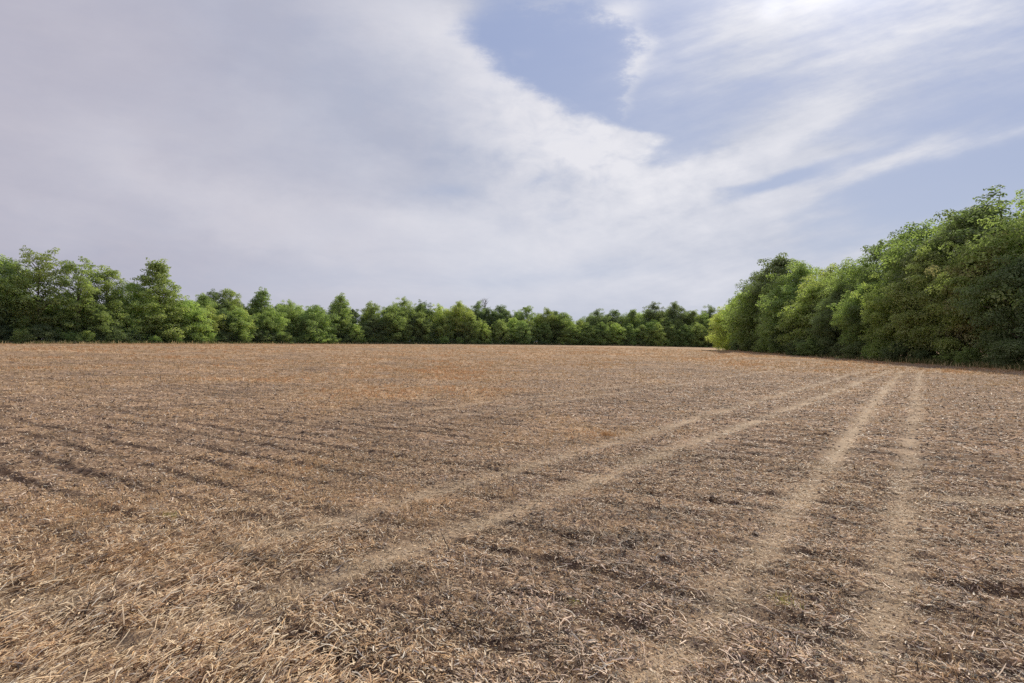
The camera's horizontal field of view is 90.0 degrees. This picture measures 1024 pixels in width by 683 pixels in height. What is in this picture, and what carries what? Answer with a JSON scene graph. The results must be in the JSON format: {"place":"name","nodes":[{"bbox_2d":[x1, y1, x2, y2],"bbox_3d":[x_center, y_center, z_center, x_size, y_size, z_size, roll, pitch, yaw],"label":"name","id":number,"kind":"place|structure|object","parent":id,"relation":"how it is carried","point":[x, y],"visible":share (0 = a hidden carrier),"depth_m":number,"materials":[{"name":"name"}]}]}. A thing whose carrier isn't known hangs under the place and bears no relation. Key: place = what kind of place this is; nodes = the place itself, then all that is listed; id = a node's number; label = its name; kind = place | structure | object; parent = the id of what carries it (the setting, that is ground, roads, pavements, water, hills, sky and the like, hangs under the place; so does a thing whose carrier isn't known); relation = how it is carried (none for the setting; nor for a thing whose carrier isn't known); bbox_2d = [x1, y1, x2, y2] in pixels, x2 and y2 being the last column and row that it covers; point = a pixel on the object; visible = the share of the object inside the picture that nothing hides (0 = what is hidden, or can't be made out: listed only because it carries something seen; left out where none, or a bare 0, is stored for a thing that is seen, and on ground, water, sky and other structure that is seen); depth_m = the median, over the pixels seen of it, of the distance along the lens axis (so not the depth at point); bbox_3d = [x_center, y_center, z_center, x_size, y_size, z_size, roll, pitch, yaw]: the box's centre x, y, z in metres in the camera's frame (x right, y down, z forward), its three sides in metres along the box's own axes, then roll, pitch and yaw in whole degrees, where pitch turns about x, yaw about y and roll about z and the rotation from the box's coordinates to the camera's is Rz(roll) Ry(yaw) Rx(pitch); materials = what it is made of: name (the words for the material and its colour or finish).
{"place":"outdoors","nodes":[
{"label":"outdoors","id":0,"kind":"place"},
{"bbox_2d":[0,342,1023,682],"bbox_3d":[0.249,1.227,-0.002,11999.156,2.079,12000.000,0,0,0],"label":"field","id":1,"kind":"structure","parent":0,"point":[906,452],"depth_m":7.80,"materials":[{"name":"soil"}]},
{"bbox_2d":[2,305,40,337],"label":"leafy tree","id":2,"kind":"object","parent":1,"relation":"on","point":[25,319],"visible":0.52,"depth_m":78.93,"materials":[{"name":"green plant"}]},
{"bbox_2d":[10,328,39,341],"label":"bush","id":3,"kind":"object","parent":1,"relation":"on","point":[18,334],"visible":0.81,"depth_m":77.29,"materials":[{"name":"green plant"}]},
{"bbox_2d":[0,254,61,337],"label":"leafy tree","id":4,"kind":"object","parent":1,"relation":"on","point":[7,287],"visible":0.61,"depth_m":78.24,"materials":[{"name":"green plant"}]},
{"bbox_2d":[2,245,72,338],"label":"open tree","id":5,"kind":"object","parent":1,"relation":"on","point":[40,272],"visible":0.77,"depth_m":80.51,"materials":[{"name":"green plant"}]},
{"bbox_2d":[21,323,59,341],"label":"bush","id":6,"kind":"object","parent":1,"relation":"on","point":[46,332],"visible":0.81,"depth_m":79.27,"materials":[{"name":"green plant"}]},
{"bbox_2d":[40,305,81,340],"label":"bushy tree","id":7,"kind":"object","parent":1,"relation":"on","point":[59,320],"visible":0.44,"depth_m":82.04,"materials":[{"name":"green plant"}]},
{"bbox_2d":[50,256,103,336],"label":"open tree","id":8,"kind":"object","parent":1,"relation":"on","point":[83,288],"visible":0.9,"depth_m":83.04,"materials":[{"name":"green plant"}]},
{"bbox_2d":[75,330,98,341],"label":"bush","id":9,"kind":"object","parent":1,"relation":"on","point":[88,335],"visible":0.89,"depth_m":82.35,"materials":[{"name":"green plant"}]},
{"bbox_2d":[63,304,124,340],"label":"bushy tree","id":10,"kind":"object","parent":1,"relation":"on","point":[103,316],"visible":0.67,"depth_m":84.28,"materials":[{"name":"green plant"}]},
{"bbox_2d":[83,265,131,336],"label":"slender tree","id":11,"kind":"object","parent":1,"relation":"on","point":[107,287],"visible":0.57,"depth_m":87.36,"materials":[{"name":"green plant"}]},
{"bbox_2d":[85,324,130,341],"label":"bush","id":12,"kind":"object","parent":1,"relation":"on","point":[111,335],"visible":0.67,"depth_m":84.75,"materials":[{"name":"green plant"}]},
{"bbox_2d":[111,309,146,340],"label":"bushy tree","id":13,"kind":"object","parent":1,"relation":"on","point":[127,324],"visible":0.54,"depth_m":89.27,"materials":[{"name":"green plant"}]},
{"bbox_2d":[102,281,165,334],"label":"leafy tree","id":14,"kind":"object","parent":1,"relation":"on","point":[133,288],"visible":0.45,"depth_m":91.12,"materials":[{"name":"green plant"}]},
{"bbox_2d":[137,311,170,340],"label":"bushy tree","id":15,"kind":"object","parent":1,"relation":"on","point":[159,333],"visible":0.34,"depth_m":92.28,"materials":[{"name":"green plant"}]},
{"bbox_2d":[120,257,204,341],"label":"pointed tree","id":16,"kind":"object","parent":1,"relation":"on","point":[158,283],"visible":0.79,"depth_m":93.72,"materials":[{"name":"green plant"}]},
{"bbox_2d":[154,299,214,341],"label":"bushy tree","id":17,"kind":"object","parent":1,"relation":"on","point":[195,313],"visible":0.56,"depth_m":97.69,"materials":[{"name":"green plant"}]},
{"bbox_2d":[193,292,220,318],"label":"leafy tree","id":18,"kind":"object","parent":1,"relation":"on","point":[203,300],"visible":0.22,"depth_m":104.80,"materials":[{"name":"green plant"}]},
{"bbox_2d":[192,305,227,340],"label":"bushy tree","id":19,"kind":"object","parent":1,"relation":"on","point":[216,327],"visible":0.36,"depth_m":102.12,"materials":[{"name":"green plant"}]},
{"bbox_2d":[205,289,229,314],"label":"slender tree","id":20,"kind":"object","parent":1,"relation":"on","point":[216,296],"visible":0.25,"depth_m":109.33,"materials":[{"name":"green plant"}]},
{"bbox_2d":[213,308,239,338],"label":"leafy tree","id":21,"kind":"object","parent":1,"relation":"on","point":[222,311],"visible":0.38,"depth_m":105.09,"materials":[{"name":"green plant"}]},
{"bbox_2d":[218,288,243,327],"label":"slender tree","id":22,"kind":"object","parent":1,"relation":"on","point":[226,293],"visible":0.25,"depth_m":111.68,"materials":[{"name":"green plant"}]},
{"bbox_2d":[222,305,260,341],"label":"bushy tree","id":23,"kind":"object","parent":1,"relation":"on","point":[238,313],"visible":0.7,"depth_m":106.33,"materials":[{"name":"green plant"}]},
{"bbox_2d":[243,286,277,330],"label":"pointed tree","id":24,"kind":"object","parent":1,"relation":"on","point":[261,294],"visible":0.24,"depth_m":116.81,"materials":[{"name":"green plant"}]},
{"bbox_2d":[251,310,282,341],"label":"bushy tree","id":25,"kind":"object","parent":1,"relation":"on","point":[267,320],"visible":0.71,"depth_m":112.96,"materials":[{"name":"green plant"}]},
{"bbox_2d":[256,307,290,340],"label":"bushy tree","id":26,"kind":"object","parent":1,"relation":"on","point":[280,320],"visible":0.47,"depth_m":115.17,"materials":[{"name":"green plant"}]},
{"bbox_2d":[277,299,303,339],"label":"leafy tree","id":27,"kind":"object","parent":1,"relation":"on","point":[289,309],"visible":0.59,"depth_m":121.19,"materials":[{"name":"green plant"}]},
{"bbox_2d":[293,304,340,343],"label":"bushy tree","id":28,"kind":"object","parent":1,"relation":"on","point":[312,320],"visible":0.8,"depth_m":122.27,"materials":[{"name":"green plant"}]},
{"bbox_2d":[325,292,357,341],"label":"pointed tree","id":29,"kind":"object","parent":1,"relation":"on","point":[336,303],"visible":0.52,"depth_m":131.05,"materials":[{"name":"green plant"}]},
{"bbox_2d":[330,312,354,340],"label":"bushy tree","id":30,"kind":"object","parent":1,"relation":"on","point":[338,328],"visible":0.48,"depth_m":129.78,"materials":[{"name":"green plant"}]},
{"bbox_2d":[348,323,366,342],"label":"bushy tree","id":31,"kind":"object","parent":1,"relation":"on","point":[357,332],"visible":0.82,"depth_m":130.29,"materials":[{"name":"green plant"}]},
{"bbox_2d":[360,301,381,334],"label":"slender tree","id":32,"kind":"object","parent":1,"relation":"on","point":[370,308],"visible":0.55,"depth_m":137.27,"materials":[{"name":"green plant"}]},
{"bbox_2d":[362,314,393,341],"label":"bushy tree","id":33,"kind":"object","parent":1,"relation":"on","point":[371,324],"visible":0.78,"depth_m":135.01,"materials":[{"name":"green plant"}]},
{"bbox_2d":[380,304,407,341],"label":"bushy tree","id":34,"kind":"object","parent":1,"relation":"on","point":[395,318],"visible":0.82,"depth_m":137.69,"materials":[{"name":"green plant"}]},
{"bbox_2d":[389,296,417,331],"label":"leafy tree","id":35,"kind":"object","parent":1,"relation":"on","point":[407,309],"visible":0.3,"depth_m":145.22,"materials":[{"name":"green plant"}]},
{"bbox_2d":[394,315,415,342],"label":"bushy tree","id":36,"kind":"object","parent":1,"relation":"on","point":[408,327],"visible":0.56,"depth_m":139.72,"materials":[{"name":"green plant"}]},
{"bbox_2d":[411,310,432,342],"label":"bushy tree","id":37,"kind":"object","parent":1,"relation":"on","point":[427,329],"visible":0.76,"depth_m":142.38,"materials":[{"name":"green plant"}]},
{"bbox_2d":[427,303,452,341],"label":"leafy tree","id":38,"kind":"object","parent":1,"relation":"on","point":[439,316],"visible":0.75,"depth_m":147.16,"materials":[{"name":"green plant"}]},
{"bbox_2d":[434,315,456,341],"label":"leafy tree","id":39,"kind":"object","parent":1,"relation":"on","point":[449,327],"visible":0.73,"depth_m":147.40,"materials":[{"name":"green plant"}]},
{"bbox_2d":[444,300,478,337],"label":"leafy tree","id":40,"kind":"object","parent":1,"relation":"on","point":[457,312],"visible":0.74,"depth_m":148.92,"materials":[{"name":"green plant"}]},
{"bbox_2d":[459,315,482,344],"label":"bushy tree","id":41,"kind":"object","parent":1,"relation":"on","point":[473,329],"visible":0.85,"depth_m":148.44,"materials":[{"name":"green plant"}]},
{"bbox_2d":[464,300,492,331],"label":"leafy tree","id":42,"kind":"object","parent":1,"relation":"on","point":[477,307],"visible":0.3,"depth_m":157.12,"materials":[{"name":"green plant"}]},
{"bbox_2d":[489,320,511,344],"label":"bushy tree","id":43,"kind":"object","parent":1,"relation":"on","point":[503,326],"visible":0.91,"depth_m":152.21,"materials":[{"name":"green plant"}]},
{"bbox_2d":[489,305,515,325],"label":"leafy tree","id":44,"kind":"object","parent":1,"relation":"on","point":[502,311],"visible":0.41,"depth_m":159.84,"materials":[{"name":"green plant"}]},
{"bbox_2d":[0,384,1023,682],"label":"soil clods","id":45,"kind":"object","parent":1,"relation":"on","point":[838,668],"visible":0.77,"depth_m":6.06,"materials":[{"name":"brown soil"}]},
{"bbox_2d":[513,320,534,343],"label":"bushy tree","id":46,"kind":"object","parent":1,"relation":"on","point":[522,328],"visible":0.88,"depth_m":153.92,"materials":[{"name":"green plant"}]},
{"bbox_2d":[535,322,553,343],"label":"bushy tree","id":47,"kind":"object","parent":1,"relation":"on","point":[546,330],"visible":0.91,"depth_m":157.73,"materials":[{"name":"green plant"}]},
{"bbox_2d":[534,307,560,338],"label":"leafy tree","id":48,"kind":"object","parent":1,"relation":"on","point":[547,318],"visible":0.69,"depth_m":161.20,"materials":[{"name":"green plant"}]},
{"bbox_2d":[551,312,581,343],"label":"bushy tree","id":49,"kind":"object","parent":1,"relation":"on","point":[564,319],"visible":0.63,"depth_m":159.87,"materials":[{"name":"green plant"}]},
{"bbox_2d":[562,323,586,344],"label":"bushy tree","id":50,"kind":"object","parent":1,"relation":"on","point":[575,334],"visible":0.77,"depth_m":158.76,"materials":[{"name":"green plant"}]},
{"bbox_2d":[579,323,596,343],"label":"bushy tree","id":51,"kind":"object","parent":1,"relation":"on","point":[589,333],"visible":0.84,"depth_m":160.28,"materials":[{"name":"green plant"}]},
{"bbox_2d":[582,308,611,329],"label":"leafy tree","id":52,"kind":"object","parent":1,"relation":"on","point":[590,319],"visible":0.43,"depth_m":165.88,"materials":[{"name":"green plant"}]},
{"bbox_2d":[591,322,611,344],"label":"bushy tree","id":53,"kind":"object","parent":1,"relation":"on","point":[599,330],"visible":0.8,"depth_m":160.98,"materials":[{"name":"green plant"}]},
{"bbox_2d":[601,323,627,344],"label":"bushy tree","id":54,"kind":"object","parent":1,"relation":"on","point":[615,326],"visible":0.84,"depth_m":162.21,"materials":[{"name":"green plant"}]},
{"bbox_2d":[621,323,638,344],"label":"bushy tree","id":55,"kind":"object","parent":1,"relation":"on","point":[631,334],"visible":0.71,"depth_m":163.72,"materials":[{"name":"green plant"}]},
{"bbox_2d":[620,309,643,330],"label":"leafy tree","id":56,"kind":"object","parent":1,"relation":"on","point":[633,316],"visible":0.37,"depth_m":168.69,"materials":[{"name":"green plant"}]},
{"bbox_2d":[634,324,652,344],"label":"bushy tree","id":57,"kind":"object","parent":1,"relation":"on","point":[645,333],"visible":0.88,"depth_m":164.43,"materials":[{"name":"green plant"}]},
{"bbox_2d":[641,301,666,326],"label":"leafy tree","id":58,"kind":"object","parent":1,"relation":"on","point":[654,313],"visible":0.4,"depth_m":173.48,"materials":[{"name":"green plant"}]},
{"bbox_2d":[647,323,666,345],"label":"bushy tree","id":59,"kind":"object","parent":1,"relation":"on","point":[658,329],"visible":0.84,"depth_m":164.58,"materials":[{"name":"green plant"}]},
{"bbox_2d":[663,324,680,345],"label":"bushy tree","id":60,"kind":"object","parent":1,"relation":"on","point":[673,334],"visible":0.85,"depth_m":165.40,"materials":[{"name":"green plant"}]},
{"bbox_2d":[663,301,691,327],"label":"leafy tree","id":61,"kind":"object","parent":1,"relation":"on","point":[674,308],"visible":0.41,"depth_m":173.38,"materials":[{"name":"green plant"}]},
{"bbox_2d":[676,324,694,345],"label":"bushy tree","id":62,"kind":"object","parent":1,"relation":"on","point":[686,334],"visible":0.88,"depth_m":166.09,"materials":[{"name":"green plant"}]},
{"bbox_2d":[687,323,713,346],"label":"bushy tree","id":63,"kind":"object","parent":1,"relation":"on","point":[696,326],"visible":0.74,"depth_m":166.74,"materials":[{"name":"green plant"}]},
{"bbox_2d":[704,305,732,349],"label":"bushy tree","id":64,"kind":"object","parent":1,"relation":"on","point":[722,341],"visible":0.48,"depth_m":116.56,"materials":[{"name":"green plant"}]},
{"bbox_2d":[718,292,749,340],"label":"leafy tree","id":65,"kind":"object","parent":1,"relation":"on","point":[726,315],"visible":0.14,"depth_m":110.81,"materials":[{"name":"green plant"}]},
{"bbox_2d":[720,287,772,350],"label":"bushy tree","id":66,"kind":"object","parent":1,"relation":"on","point":[741,316],"visible":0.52,"depth_m":99.20,"materials":[{"name":"green plant"}]},
{"bbox_2d":[727,270,769,331],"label":"leafy tree","id":67,"kind":"object","parent":1,"relation":"on","point":[751,278],"visible":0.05,"depth_m":109.31,"materials":[{"name":"green plant"}]},
{"bbox_2d":[749,284,801,352],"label":"bushy tree","id":68,"kind":"object","parent":1,"relation":"on","point":[769,306],"visible":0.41,"depth_m":87.28,"materials":[{"name":"green plant"}]},
{"bbox_2d":[743,252,818,329],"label":"leafy tree","id":69,"kind":"object","parent":1,"relation":"on","point":[779,263],"visible":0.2,"depth_m":97.31,"materials":[{"name":"green plant"}]},
{"bbox_2d":[767,303,803,349],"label":"bushy tree","id":70,"kind":"object","parent":1,"relation":"on","point":[772,336],"visible":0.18,"depth_m":84.89,"materials":[{"name":"green plant"}]},
{"bbox_2d":[757,258,829,332],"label":"leafy tree","id":71,"kind":"object","parent":1,"relation":"on","point":[802,267],"visible":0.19,"depth_m":90.96,"materials":[{"name":"green plant"}]},
{"bbox_2d":[774,280,830,351],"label":"bushy tree","id":72,"kind":"object","parent":1,"relation":"on","point":[790,316],"visible":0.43,"depth_m":78.89,"materials":[{"name":"green plant"}]},
{"bbox_2d":[793,338,831,355],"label":"bush","id":73,"kind":"object","parent":1,"relation":"on","point":[812,345],"visible":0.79,"depth_m":73.63,"materials":[{"name":"green plant"}]},
{"bbox_2d":[792,262,849,310],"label":"leafy tree","id":74,"kind":"object","parent":1,"relation":"on","point":[829,271],"visible":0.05,"depth_m":81.64,"materials":[{"name":"green plant"}]},
{"bbox_2d":[806,308,844,348],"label":"leafy tree","id":75,"kind":"object","parent":1,"relation":"on","point":[827,324],"visible":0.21,"depth_m":71.29,"materials":[{"name":"green plant"}]},
{"bbox_2d":[808,288,850,350],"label":"leafy tree","id":76,"kind":"object","parent":1,"relation":"on","point":[825,310],"visible":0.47,"depth_m":70.98,"materials":[{"name":"green plant"}]},
{"bbox_2d":[809,261,874,331],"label":"leafy tree","id":77,"kind":"object","parent":1,"relation":"on","point":[834,279],"visible":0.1,"depth_m":74.49,"materials":[{"name":"green plant"}]},
{"bbox_2d":[822,254,884,336],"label":"leafy tree","id":78,"kind":"object","parent":1,"relation":"on","point":[850,284],"visible":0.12,"depth_m":70.77,"materials":[{"name":"green plant"}]},
{"bbox_2d":[836,341,870,358],"bbox_3d":[43.313,1.113,63.196,4.251,2.783,4.911,0,0,-35],"label":"bush","id":79,"kind":"object","parent":1,"relation":"on","point":[854,348],"visible":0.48,"depth_m":63.10,"materials":[{"name":"green plant"}]},
{"bbox_2d":[827,282,882,345],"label":"leafy tree","id":80,"kind":"object","parent":1,"relation":"on","point":[846,339],"visible":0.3,"depth_m":64.45,"materials":[{"name":"green plant"}]},
{"bbox_2d":[840,290,882,344],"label":"leafy tree","id":81,"kind":"object","parent":1,"relation":"on","point":[856,308],"visible":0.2,"depth_m":63.63,"materials":[{"name":"green plant"}]},
{"bbox_2d":[848,229,909,332],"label":"slender tree","id":82,"kind":"object","parent":1,"relation":"on","point":[874,258],"visible":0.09,"depth_m":67.25,"materials":[{"name":"green plant"}]},
{"bbox_2d":[861,339,905,359],"bbox_3d":[42.809,1.129,58.627,4.249,2.858,4.663,0,0,26],"label":"bush","id":83,"kind":"object","parent":1,"relation":"on","point":[875,351],"visible":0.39,"depth_m":58.20,"materials":[{"name":"green plant"}]},
{"bbox_2d":[849,270,929,348],"bbox_3d":[43.964,-2.832,59.639,7.544,10.769,8.687,0,0,39],"label":"leafy tree","id":84,"kind":"object","parent":1,"relation":"on","point":[870,296],"visible":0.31,"depth_m":58.96,"materials":[{"name":"green plant"}]},
{"bbox_2d":[866,284,923,352],"bbox_3d":[44.319,-2.041,58.769,7.163,9.103,8.248,0,0,23],"label":"leafy tree","id":85,"kind":"object","parent":1,"relation":"on","point":[878,340],"visible":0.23,"depth_m":57.85,"materials":[{"name":"green plant"}]},
{"bbox_2d":[880,341,917,360],"bbox_3d":[42.069,1.217,55.550,3.800,2.643,4.170,0,0,44],"label":"bush","id":86,"kind":"object","parent":1,"relation":"on","point":[899,350],"visible":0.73,"depth_m":55.02,"materials":[{"name":"green plant"}]},
{"bbox_2d":[857,219,943,327],"bbox_3d":[48.991,-5.893,60.602,13.570,17.314,15.922,0,0,21],"label":"leafy tree","id":87,"kind":"object","parent":1,"relation":"on","point":[892,252],"visible":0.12,"depth_m":60.91,"materials":[{"name":"green plant"}]},
{"bbox_2d":[879,245,956,354],"bbox_3d":[44.584,-3.710,53.747,10.405,12.688,9.443,0,0,-14],"label":"leafy tree","id":88,"kind":"object","parent":1,"relation":"on","point":[928,258],"visible":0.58,"depth_m":53.15,"materials":[{"name":"green plant"}]},
{"bbox_2d":[894,212,961,349],"bbox_3d":[49.467,-5.931,56.092,12.908,17.402,14.863,0,0,24],"label":"leafy tree","id":89,"kind":"object","parent":1,"relation":"on","point":[925,235],"visible":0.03,"depth_m":56.90,"materials":[{"name":"green plant"}]},
{"bbox_2d":[888,292,986,360],"bbox_3d":[45.326,-1.944,53.413,8.568,9.172,8.492,0,0,-27],"label":"bushy tree","id":90,"kind":"object","parent":1,"relation":"on","point":[918,346],"visible":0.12,"depth_m":53.54,"materials":[{"name":"green plant"}]},
{"bbox_2d":[881,201,1019,359],"bbox_3d":[48.013,-5.680,53.455,11.905,16.937,13.118,0,0,-7],"label":"leafy tree","id":91,"kind":"object","parent":1,"relation":"on","point":[936,238],"visible":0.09,"depth_m":53.98,"materials":[{"name":"green plant"}]},
{"bbox_2d":[906,256,996,355],"bbox_3d":[43.709,-2.916,49.298,8.635,11.018,10.132,0,0,27],"label":"leafy tree","id":92,"kind":"object","parent":1,"relation":"on","point":[942,344],"visible":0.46,"depth_m":49.00,"materials":[{"name":"green plant"}]},
{"bbox_2d":[951,346,986,364],"bbox_3d":[41.488,1.450,46.364,2.694,2.078,2.356,0,0,44],"label":"bush","id":93,"kind":"object","parent":1,"relation":"on","point":[968,355],"visible":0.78,"depth_m":46.17,"materials":[{"name":"green plant"}]},
{"bbox_2d":[924,230,1023,354],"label":"leafy tree","id":94,"kind":"object","parent":1,"relation":"on","point":[965,335],"visible":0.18,"depth_m":47.56,"materials":[{"name":"green plant"}]},
{"bbox_2d":[932,184,1023,319],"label":"open tree","id":95,"kind":"object","parent":1,"relation":"on","point":[979,213],"visible":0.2,"depth_m":49.64,"materials":[{"name":"green plant"}]},
{"bbox_2d":[938,189,1023,342],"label":"leafy tree","id":96,"kind":"object","parent":1,"relation":"on","point":[1014,241],"visible":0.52,"depth_m":45.57,"materials":[{"name":"green plant"}]},
{"bbox_2d":[948,254,1023,357],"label":"leafy tree","id":97,"kind":"object","parent":1,"relation":"on","point":[1009,274],"visible":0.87,"depth_m":43.28,"materials":[{"name":"green plant"}]},
{"bbox_2d":[982,339,1023,367],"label":"bush","id":98,"kind":"object","parent":1,"relation":"on","point":[1014,346],"visible":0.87,"depth_m":41.29,"materials":[{"name":"green plant"}]},
{"bbox_2d":[0,338,1023,370],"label":"edge grass","id":99,"kind":"structure","parent":0,"point":[974,363],"depth_m":80.96,"materials":[{"name":"green plant"}]},
{"bbox_2d":[0,0,1023,324],"label":"sky","id":100,"kind":"structure","parent":0,"point":[578,158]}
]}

